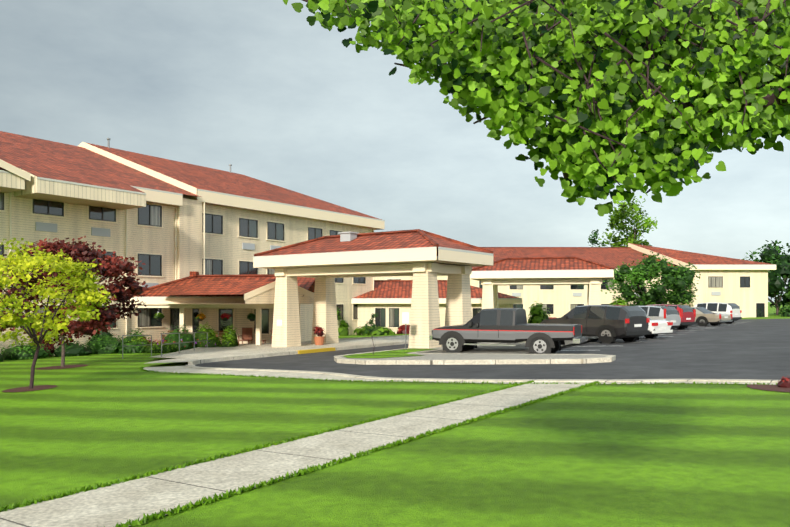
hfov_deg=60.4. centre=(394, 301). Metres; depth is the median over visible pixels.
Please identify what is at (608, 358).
island kerb
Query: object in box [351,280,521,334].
link
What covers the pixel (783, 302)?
edge tree
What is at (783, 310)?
foliage
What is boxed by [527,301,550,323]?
shrub
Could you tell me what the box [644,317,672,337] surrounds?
sedan
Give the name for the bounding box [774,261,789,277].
foliage
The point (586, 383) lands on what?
tufts
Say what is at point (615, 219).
tree
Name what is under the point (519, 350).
island top
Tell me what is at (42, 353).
hedge
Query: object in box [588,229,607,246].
tree
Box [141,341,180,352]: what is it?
bush
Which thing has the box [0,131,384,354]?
wing
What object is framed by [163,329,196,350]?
bush
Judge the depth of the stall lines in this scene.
35.40 m
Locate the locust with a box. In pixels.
[0,238,115,388]
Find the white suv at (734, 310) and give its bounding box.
[694,302,741,323]
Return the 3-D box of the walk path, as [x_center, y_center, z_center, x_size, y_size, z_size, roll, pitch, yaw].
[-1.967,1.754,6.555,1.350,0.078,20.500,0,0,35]
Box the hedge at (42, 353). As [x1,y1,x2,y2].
[0,342,57,359]
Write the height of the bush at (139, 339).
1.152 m
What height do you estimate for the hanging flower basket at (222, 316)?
0.382 m
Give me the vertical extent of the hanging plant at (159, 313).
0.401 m
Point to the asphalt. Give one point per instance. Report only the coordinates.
(758, 349)
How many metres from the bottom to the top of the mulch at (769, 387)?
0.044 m
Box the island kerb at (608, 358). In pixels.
[334,343,615,364]
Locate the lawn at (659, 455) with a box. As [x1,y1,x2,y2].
[0,302,789,526]
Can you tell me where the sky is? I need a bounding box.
[0,0,789,301]
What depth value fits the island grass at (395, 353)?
24.31 m
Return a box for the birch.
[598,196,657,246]
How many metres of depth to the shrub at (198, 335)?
35.49 m
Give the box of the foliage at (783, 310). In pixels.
[778,305,789,316]
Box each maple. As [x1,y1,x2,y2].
[0,236,148,366]
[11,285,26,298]
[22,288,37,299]
[30,273,45,284]
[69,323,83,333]
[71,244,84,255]
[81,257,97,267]
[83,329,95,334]
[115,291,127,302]
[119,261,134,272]
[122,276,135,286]
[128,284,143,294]
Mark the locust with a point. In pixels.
(86, 296)
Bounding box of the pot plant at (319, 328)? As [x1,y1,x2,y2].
[312,326,324,336]
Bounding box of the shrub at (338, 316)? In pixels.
[337,309,341,320]
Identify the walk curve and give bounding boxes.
[143,366,394,381]
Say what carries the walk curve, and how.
on the lawn at (659, 455)
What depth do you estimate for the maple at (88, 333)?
25.18 m
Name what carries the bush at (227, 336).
on the lawn at (659, 455)
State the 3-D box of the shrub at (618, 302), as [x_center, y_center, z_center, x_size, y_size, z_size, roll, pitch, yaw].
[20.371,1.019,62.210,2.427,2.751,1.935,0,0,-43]
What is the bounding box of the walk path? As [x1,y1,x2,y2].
[0,384,584,526]
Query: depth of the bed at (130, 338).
36.31 m
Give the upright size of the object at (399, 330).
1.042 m
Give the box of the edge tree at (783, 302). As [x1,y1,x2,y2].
[741,240,789,314]
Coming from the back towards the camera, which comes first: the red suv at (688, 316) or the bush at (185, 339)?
the red suv at (688, 316)
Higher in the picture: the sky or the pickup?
the sky
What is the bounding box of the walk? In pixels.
[395,380,777,384]
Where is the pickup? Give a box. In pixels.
[429,308,587,353]
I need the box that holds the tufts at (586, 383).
[395,380,777,384]
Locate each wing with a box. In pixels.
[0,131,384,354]
[374,247,678,322]
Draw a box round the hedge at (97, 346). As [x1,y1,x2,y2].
[86,335,127,353]
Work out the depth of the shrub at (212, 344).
34.87 m
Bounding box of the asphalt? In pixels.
[195,319,789,379]
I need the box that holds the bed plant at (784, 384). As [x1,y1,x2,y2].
[777,376,789,387]
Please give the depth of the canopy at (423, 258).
30.62 m
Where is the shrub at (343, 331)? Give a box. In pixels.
[338,319,348,335]
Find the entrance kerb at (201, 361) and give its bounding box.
[188,341,408,364]
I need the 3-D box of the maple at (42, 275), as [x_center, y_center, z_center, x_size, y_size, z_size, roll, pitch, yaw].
[-11.946,-0.756,22.787,0.501,0.410,0.528,0,0,15]
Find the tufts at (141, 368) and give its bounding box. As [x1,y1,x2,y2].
[139,366,392,381]
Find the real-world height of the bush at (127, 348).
0.857 m
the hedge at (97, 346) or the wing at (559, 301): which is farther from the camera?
the wing at (559, 301)
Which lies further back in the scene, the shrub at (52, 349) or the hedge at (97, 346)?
the hedge at (97, 346)
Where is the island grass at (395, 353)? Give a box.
[344,349,432,357]
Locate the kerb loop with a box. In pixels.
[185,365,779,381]
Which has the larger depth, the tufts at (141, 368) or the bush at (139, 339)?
the bush at (139, 339)
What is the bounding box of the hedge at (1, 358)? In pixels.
[0,348,11,361]
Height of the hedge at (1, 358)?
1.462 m
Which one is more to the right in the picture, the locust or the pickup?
the pickup
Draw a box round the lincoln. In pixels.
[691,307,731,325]
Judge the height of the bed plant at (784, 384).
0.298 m
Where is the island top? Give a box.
[340,336,607,359]
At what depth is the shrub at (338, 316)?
51.75 m
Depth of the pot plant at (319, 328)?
33.75 m
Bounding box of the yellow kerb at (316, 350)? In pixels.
[296,347,334,353]
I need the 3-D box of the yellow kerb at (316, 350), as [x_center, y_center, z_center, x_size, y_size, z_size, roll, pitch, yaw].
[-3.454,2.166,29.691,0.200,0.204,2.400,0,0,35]
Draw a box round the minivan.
[639,306,681,329]
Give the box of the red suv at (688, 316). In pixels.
[646,304,695,329]
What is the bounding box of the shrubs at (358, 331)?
[353,326,394,335]
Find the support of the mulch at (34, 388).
on the lawn at (659, 455)
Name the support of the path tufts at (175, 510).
on the lawn at (659, 455)
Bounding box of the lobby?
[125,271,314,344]
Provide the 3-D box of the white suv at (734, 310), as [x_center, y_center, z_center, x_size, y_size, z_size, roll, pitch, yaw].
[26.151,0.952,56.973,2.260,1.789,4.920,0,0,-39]
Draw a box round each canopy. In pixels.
[253,229,492,347]
[470,257,613,308]
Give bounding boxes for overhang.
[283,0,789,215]
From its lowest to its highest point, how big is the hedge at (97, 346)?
1.390 m
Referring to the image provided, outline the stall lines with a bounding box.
[558,325,709,350]
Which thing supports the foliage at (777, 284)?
attached to the edge tree at (783, 302)
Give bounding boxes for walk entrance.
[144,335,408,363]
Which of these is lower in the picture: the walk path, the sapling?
the walk path
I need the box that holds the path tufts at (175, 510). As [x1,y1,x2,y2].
[104,381,599,526]
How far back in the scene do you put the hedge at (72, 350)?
32.36 m
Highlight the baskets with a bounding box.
[157,308,255,320]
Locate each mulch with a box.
[2,385,56,391]
[36,364,87,369]
[747,384,789,391]
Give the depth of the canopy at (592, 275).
48.00 m
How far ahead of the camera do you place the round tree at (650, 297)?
65.03 m
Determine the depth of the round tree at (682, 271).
65.74 m
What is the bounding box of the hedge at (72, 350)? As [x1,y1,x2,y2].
[46,341,98,356]
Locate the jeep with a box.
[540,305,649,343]
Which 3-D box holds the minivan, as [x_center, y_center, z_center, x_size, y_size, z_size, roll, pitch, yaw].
[14.543,1.060,41.108,2.220,1.670,4.920,0,0,-39]
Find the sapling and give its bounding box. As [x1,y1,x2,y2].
[364,313,378,353]

